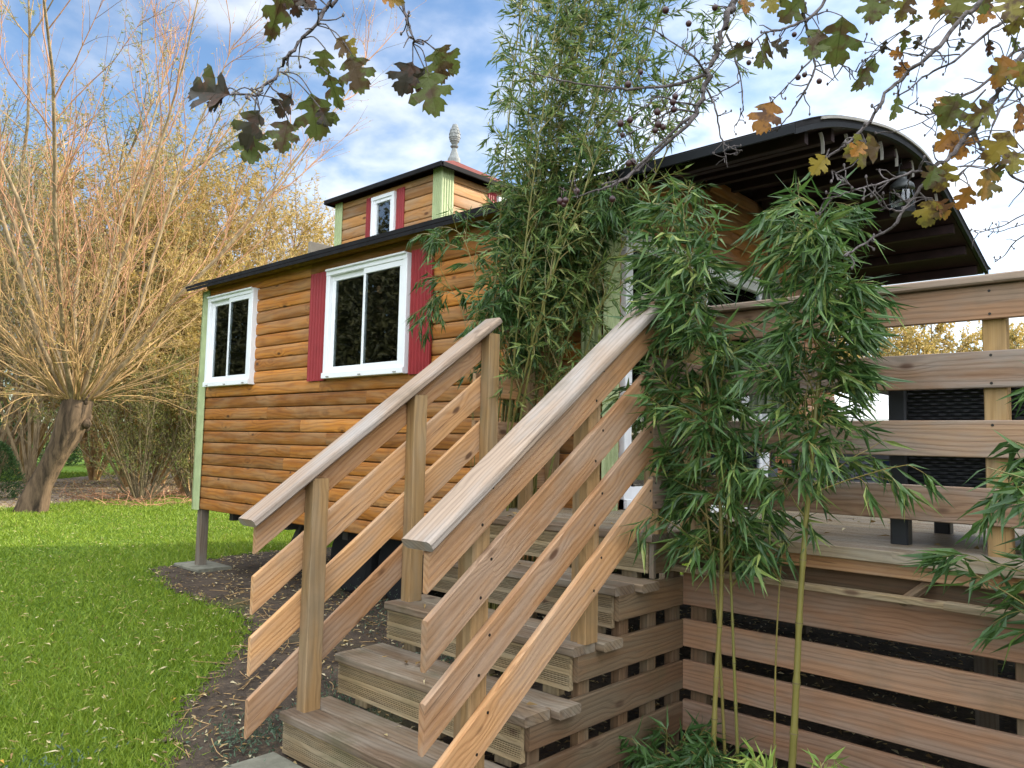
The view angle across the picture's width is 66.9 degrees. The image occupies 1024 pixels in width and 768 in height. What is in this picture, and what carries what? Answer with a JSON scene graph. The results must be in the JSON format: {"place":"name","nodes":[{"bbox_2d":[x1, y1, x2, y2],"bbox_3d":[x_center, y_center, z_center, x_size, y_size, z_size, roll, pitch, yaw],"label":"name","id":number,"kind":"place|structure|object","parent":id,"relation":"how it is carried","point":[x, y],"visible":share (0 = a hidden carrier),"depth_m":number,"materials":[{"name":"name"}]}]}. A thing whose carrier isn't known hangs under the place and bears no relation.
{"place":"outdoors","nodes":[
{"label":"outdoors","id":0,"kind":"place"},
{"bbox_2d":[0,473,180,507],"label":"path","id":1,"kind":"structure","parent":0,"point":[79,480],"depth_m":20.75,"materials":[{"name":"brown soil"}]},
{"bbox_2d":[0,440,25,499],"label":"bush","id":2,"kind":"object","parent":1,"relation":"on","point":[4,447],"visible":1,"depth_m":17.00,"materials":[{"name":"green plant"}]},
{"bbox_2d":[0,115,179,486],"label":"willow tree","id":3,"kind":"object","parent":1,"relation":"on","point":[30,464],"visible":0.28,"depth_m":18.96,"materials":[{"name":"brown plant"}]},
{"bbox_2d":[0,478,179,507],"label":"fallen leaves","id":4,"kind":"object","parent":1,"relation":"on","point":[108,480],"visible":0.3,"depth_m":20.46,"materials":[{"name":"brown plant"}]},
{"bbox_2d":[0,120,241,479],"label":"willow tree","id":5,"kind":"object","parent":1,"relation":"on","point":[92,474],"visible":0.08,"depth_m":24.29,"materials":[{"name":"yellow plant"}]},
{"bbox_2d":[0,145,268,486],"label":"willow tree","id":6,"kind":"object","parent":1,"relation":"on","point":[182,239],"visible":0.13,"depth_m":21.66,"materials":[{"name":"brown plant"}]},
{"bbox_2d":[4,104,302,482],"bbox_3d":[-10.910,-2.908,25.443,8.693,12.210,8.644,0,-5,20],"label":"willow tree","id":7,"kind":"object","parent":1,"relation":"on","point":[193,191],"visible":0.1,"depth_m":23.87,"materials":[{"name":"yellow plant"}]},
{"bbox_2d":[0,0,319,464],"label":"willow tree","id":8,"kind":"object","parent":1,"relation":"on","point":[3,433],"visible":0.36,"depth_m":20.66,"materials":[{"name":"brown plant"}]},
{"bbox_2d":[46,86,334,288],"bbox_3d":[-10.634,-2.812,27.990,9.524,12.434,12.335,2,-4,-4],"label":"willow tree","id":9,"kind":"object","parent":1,"relation":"on","point":[273,214],"visible":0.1,"depth_m":25.05,"materials":[{"name":"beige plant"}]},
{"bbox_2d":[106,169,333,364],"bbox_3d":[-8.095,-1.483,23.944,6.526,9.265,9.385,0,-5,12],"label":"willow tree","id":10,"kind":"object","parent":1,"relation":"on","point":[250,265],"visible":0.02,"depth_m":23.36,"materials":[{"name":"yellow plant"}]},
{"bbox_2d":[194,185,334,276],"bbox_3d":[-9.487,-2.032,29.704,8.751,11.190,9.540,-3,-6,43],"label":"willow tree","id":11,"kind":"object","parent":1,"relation":"on","point":[311,239],"depth_m":29.11,"materials":[{"name":"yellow plant"}]},
{"bbox_2d":[254,185,334,258],"bbox_3d":[-9.144,-2.591,37.340,5.500,13.467,7.554,-1,-5,24],"label":"young tree","id":12,"kind":"object","parent":1,"relation":"on","point":[303,221],"visible":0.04,"depth_m":36.80,"materials":[{"name":"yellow plant"}]},
{"bbox_2d":[0,439,687,767],"bbox_3d":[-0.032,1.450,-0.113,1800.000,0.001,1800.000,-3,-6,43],"label":"lawn","id":13,"kind":"structure","parent":0,"point":[79,467],"depth_m":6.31,"materials":[{"name":"plant"}]},
{"bbox_2d":[0,402,42,469],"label":"bush","id":14,"kind":"object","parent":13,"relation":"on","point":[39,457],"visible":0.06,"depth_m":29.94,"materials":[{"name":"plant"}]},
{"bbox_2d":[5,396,89,464],"bbox_3d":[-21.685,1.885,36.070,3.529,3.795,3.534,1,-4,-1],"label":"bush","id":15,"kind":"object","parent":13,"relation":"on","point":[70,458],"visible":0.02,"depth_m":35.85,"materials":[{"name":"plant"}]},
{"bbox_2d":[0,385,167,447],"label":"distant woodland","id":16,"kind":"object","parent":13,"relation":"on","point":[42,413],"depth_m":69.89,"materials":[{"name":"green plant"}]},
{"bbox_2d":[0,92,186,473],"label":"willow tree","id":17,"kind":"object","parent":13,"relation":"on","point":[43,430],"visible":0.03,"depth_m":27.12,"materials":[{"name":"brown plant"}]},
{"bbox_2d":[64,406,127,465],"bbox_3d":[-19.851,2.204,37.038,3.125,3.418,3.134,2,-4,-9],"label":"bush","id":18,"kind":"object","parent":13,"relation":"on","point":[88,434],"visible":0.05,"depth_m":36.13,"materials":[{"name":"plant"}]},
{"bbox_2d":[59,480,191,506],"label":"brush litter","id":19,"kind":"object","parent":13,"relation":"on","point":[132,498],"visible":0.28,"depth_m":17.25,"materials":[{"name":"brown plant"}]},
{"bbox_2d":[21,343,197,500],"bbox_3d":[-8.459,0.778,17.405,3.760,3.702,4.672,-3,-6,43],"label":"shrub","id":20,"kind":"object","parent":19,"relation":"on","point":[136,490],"visible":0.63,"depth_m":17.38,"materials":[{"name":"brown plant"}]},
{"bbox_2d":[133,330,199,497],"bbox_3d":[-7.194,0.729,18.562,3.604,4.031,3.418,-3,-6,43],"label":"shrub","id":21,"kind":"object","parent":19,"relation":"on","point":[191,386],"visible":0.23,"depth_m":18.00,"materials":[{"name":"brown plant"}]},
{"bbox_2d":[0,496,281,767],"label":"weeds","id":22,"kind":"object","parent":13,"relation":"on","point":[11,754],"visible":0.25,"depth_m":4.96,"materials":[{"name":"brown plant"}]},
{"bbox_2d":[75,229,270,493],"bbox_3d":[-8.487,-0.428,19.960,7.491,6.532,4.947,-3,-6,43],"label":"willow tree","id":23,"kind":"object","parent":13,"relation":"on","point":[195,342],"visible":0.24,"depth_m":19.17,"materials":[{"name":"brown plant"}]},
{"bbox_2d":[0,0,425,513],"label":"pollard willow","id":24,"kind":"object","parent":13,"relation":"on","point":[74,416],"visible":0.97,"depth_m":14.20,"materials":[{"name":"brown plant"}]},
{"bbox_2d":[832,392,888,420],"bbox_3d":[7.351,1.538,16.682,5.700,2.748,4.000,-3,-6,43],"label":"neighbour hut","id":25,"kind":"object","parent":13,"relation":"on","point":[883,404],"depth_m":15.24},
{"bbox_2d":[834,335,914,358],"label":"tree","id":26,"kind":"object","parent":13,"relation":"on","point":[857,355],"depth_m":42.22,"materials":[{"name":"yellow plant"}]},
{"bbox_2d":[837,326,943,358],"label":"tree","id":27,"kind":"object","parent":13,"relation":"on","point":[898,341],"visible":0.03,"depth_m":43.35,"materials":[{"name":"yellow plant"}]},
{"bbox_2d":[858,321,1023,357],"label":"tree","id":28,"kind":"object","parent":13,"relation":"on","point":[928,345],"visible":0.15,"depth_m":45.68,"materials":[{"name":"yellow plant"}]},
{"bbox_2d":[919,320,1023,353],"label":"tree","id":29,"kind":"object","parent":13,"relation":"on","point":[1016,331],"visible":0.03,"depth_m":45.28,"materials":[{"name":"yellow plant"}]},
{"bbox_2d":[962,320,1023,350],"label":"tree","id":30,"kind":"object","parent":13,"relation":"on","point":[1010,343],"depth_m":48.81,"materials":[{"name":"yellow plant"}]},
{"bbox_2d":[0,0,1023,433],"label":"sky","id":31,"kind":"structure","parent":0,"point":[400,138],"materials":[{"name":"blue"}]},
{"bbox_2d":[148,547,1016,767],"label":"soil","id":32,"kind":"structure","parent":0,"point":[1007,724],"depth_m":4.79,"materials":[{"name":"brown soil"}]},
{"bbox_2d":[173,560,231,572],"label":"paving slab","id":33,"kind":"structure","parent":32,"relation":"on","point":[210,566],"depth_m":8.49,"materials":[{"name":"concrete"}]},
{"bbox_2d":[4,578,453,767],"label":"weeds","id":34,"kind":"object","parent":32,"relation":"on","point":[273,731],"visible":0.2,"depth_m":3.65,"materials":[{"name":"green plant"}]},
{"bbox_2d":[222,752,302,767],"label":"paving slab","id":35,"kind":"structure","parent":32,"relation":"on","point":[274,760],"depth_m":3.36,"materials":[{"name":"concrete"}]},
{"bbox_2d":[157,582,486,758],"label":"ground twigs","id":36,"kind":"object","parent":32,"relation":"on","point":[187,753],"visible":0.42,"depth_m":4.71,"materials":[{"name":"brown wood"}]},
{"bbox_2d":[404,204,515,467],"bbox_3d":[-0.370,0.281,5.104,0.587,3.124,1.214,4,-5,-35],"label":"bamboo clump","id":37,"kind":"object","parent":32,"relation":"on","point":[432,245],"visible":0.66,"depth_m":5.26,"materials":[{"name":"green plant"}]},
{"bbox_2d":[279,512,683,767],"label":"staircase","id":38,"kind":"structure","parent":32,"relation":"on","point":[332,732],"depth_m":3.47,"materials":[{"name":"brown wood"}]},
{"bbox_2d":[238,317,501,738],"bbox_3d":[-0.651,0.585,3.992,0.135,2.068,1.554,-3,-6,43],"label":"stair railing","id":39,"kind":"object","parent":38,"relation":"on","point":[305,488],"visible":0.91,"depth_m":3.86,"materials":[{"name":"brown wood"}]},
{"bbox_2d":[401,304,668,767],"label":"stair railing","id":40,"kind":"object","parent":38,"relation":"on","point":[448,530],"visible":0.84,"depth_m":2.95,"materials":[{"name":"brown wood"}]},
{"bbox_2d":[382,512,978,735],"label":"fallen leaves","id":41,"kind":"object","parent":38,"relation":"on","point":[531,703],"visible":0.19,"depth_m":3.73,"materials":[{"name":"brown plant"}]},
{"bbox_2d":[445,141,639,674],"bbox_3d":[0.241,0.152,4.810,1.282,3.362,0.943,-3,-6,43],"label":"bamboo clump","id":42,"kind":"object","parent":32,"relation":"on","point":[603,221],"visible":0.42,"depth_m":4.82,"materials":[{"name":"green plant"}]},
{"bbox_2d":[155,550,1011,767],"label":"fallen leaves","id":43,"kind":"object","parent":32,"relation":"on","point":[345,640],"visible":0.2,"depth_m":5.11,"materials":[{"name":"brown plant"}]},
{"bbox_2d":[185,115,990,633],"bbox_3d":[0.393,-0.541,8.037,7.092,5.250,4.524,-3,-6,43],"label":"cabin","id":44,"kind":"object","parent":32,"relation":"on","point":[309,355],"visible":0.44,"depth_m":6.92,"materials":[{"name":"brown wood"}]},
{"bbox_2d":[202,287,260,386],"bbox_3d":[-3.001,-0.452,8.352,0.990,1.150,0.180,-3,-6,43],"label":"window frame","id":45,"kind":"structure","parent":44,"relation":"in","point":[231,335],"depth_m":8.27,"materials":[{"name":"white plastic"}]},
{"bbox_2d":[321,251,411,378],"bbox_3d":[-1.261,-0.564,6.714,1.155,1.001,0.125,-3,-6,43],"label":"window frame","id":46,"kind":"structure","parent":44,"relation":"in","point":[367,303],"depth_m":6.65,"materials":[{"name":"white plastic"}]},
{"bbox_2d":[761,198,784,237],"bbox_3d":[2.301,-1.430,6.762,0.152,0.390,0.330,-3,-6,43],"label":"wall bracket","id":47,"kind":"object","parent":44,"relation":"attached to","point":[766,204],"depth_m":6.72,"materials":[{"name":"black metal"}]},
{"bbox_2d":[889,158,915,217],"bbox_3d":[2.901,-1.473,5.767,0.176,0.428,0.176,-3,-6,43],"label":"ship lantern","id":48,"kind":"object","parent":44,"relation":"hanging from","point":[900,186],"visible":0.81,"depth_m":5.71,"materials":[{"name":"grey metal"}]},
{"bbox_2d":[454,0,757,675],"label":"bamboo clump","id":49,"kind":"object","parent":32,"relation":"on","point":[569,48],"visible":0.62,"depth_m":4.74,"materials":[{"name":"green plant"}]},
{"bbox_2d":[188,0,1023,269],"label":"hawthorn tree","id":50,"kind":"object","parent":32,"relation":"on","point":[423,82],"visible":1,"depth_m":1.17,"materials":[{"name":"green plant"}]},
{"bbox_2d":[617,709,774,767],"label":"plant","id":51,"kind":"object","parent":32,"relation":"on","point":[701,757],"visible":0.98,"depth_m":3.33,"materials":[{"name":"green plant"}]},
{"bbox_2d":[600,170,808,767],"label":"bamboo","id":52,"kind":"object","parent":32,"relation":"on","point":[692,328],"visible":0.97,"depth_m":3.49,"materials":[{"name":"green plant"}]},
{"bbox_2d":[502,508,1023,729],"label":"deck","id":53,"kind":"structure","parent":32,"relation":"on","point":[861,555],"depth_m":3.43,"materials":[{"name":"brown wood"}]},
{"bbox_2d":[470,326,580,509],"bbox_3d":[0.136,0.215,4.807,0.415,1.142,0.750,-3,-6,43],"label":"landing railing","id":54,"kind":"object","parent":53,"relation":"on","point":[525,494],"visible":0.13,"depth_m":4.89,"materials":[{"name":"brown wood"}]},
{"bbox_2d":[749,251,794,476],"bbox_3d":[2.097,-0.084,6.238,0.520,2.045,0.520,-3,-6,43],"label":"parasol","id":55,"kind":"object","parent":53,"relation":"on","point":[754,402],"visible":0.09,"depth_m":6.17,"materials":[{"name":"white fabric"}]},
{"bbox_2d":[641,270,1023,557],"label":"deck railing","id":56,"kind":"object","parent":53,"relation":"on","point":[994,303],"visible":0.56,"depth_m":3.28,"materials":[{"name":"brown wood"}]},
{"bbox_2d":[791,454,888,480],"bbox_3d":[2.481,0.687,5.424,0.850,0.400,0.800,-3,-6,43],"label":"garden table","id":57,"kind":"object","parent":53,"relation":"on","point":[884,457],"visible":0.03,"depth_m":5.15,"materials":[{"name":"black plastic"}]},
{"bbox_2d":[804,458,882,482],"bbox_3d":[2.980,0.795,7.356,1.120,0.505,0.540,-3,-6,43],"label":"storage box","id":58,"kind":"object","parent":53,"relation":"on","point":[868,477],"visible":0.01,"depth_m":6.91,"materials":[{"name":"grey plastic"}]},
{"bbox_2d":[877,387,1023,544],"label":"outdoor sofa","id":59,"kind":"object","parent":53,"relation":"on","point":[945,404],"visible":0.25,"depth_m":3.43,"materials":[{"name":"black plastic"}]},
{"bbox_2d":[724,738,848,767],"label":"bamboo shoots","id":60,"kind":"object","parent":32,"relation":"on","point":[754,761],"visible":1,"depth_m":2.75,"materials":[{"name":"green plant"}]},
{"bbox_2d":[730,349,848,767],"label":"bamboo","id":61,"kind":"object","parent":32,"relation":"on","point":[814,534],"visible":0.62,"depth_m":3.26,"materials":[{"name":"green plant"}]},
{"bbox_2d":[723,167,954,767],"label":"bamboo","id":62,"kind":"object","parent":32,"relation":"on","point":[853,330],"visible":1,"depth_m":3.13,"materials":[{"name":"green plant"}]},
{"bbox_2d":[683,573,1023,767],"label":"slatted screen","id":63,"kind":"object","parent":32,"relation":"on","point":[945,630],"visible":0.75,"depth_m":3.26,"materials":[{"name":"brown wood"}]},
{"bbox_2d":[672,554,1023,620],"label":"wooden batten","id":64,"kind":"object","parent":63,"relation":"on","point":[912,596],"visible":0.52,"depth_m":3.14,"materials":[{"name":"brown wood"}]},
{"bbox_2d":[898,362,1023,672],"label":"bamboo","id":65,"kind":"object","parent":32,"relation":"on","point":[1006,495],"visible":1,"depth_m":2.60,"materials":[{"name":"green plant"}]},
{"bbox_2d":[883,460,889,482],"bbox_3d":[3.455,0.749,6.811,0.360,0.535,0.360,-3,-6,43],"label":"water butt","id":66,"kind":"object","parent":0,"point":[886,463],"visible":0.01,"depth_m":6.80,"materials":[{"name":"black plastic"}]}
]}

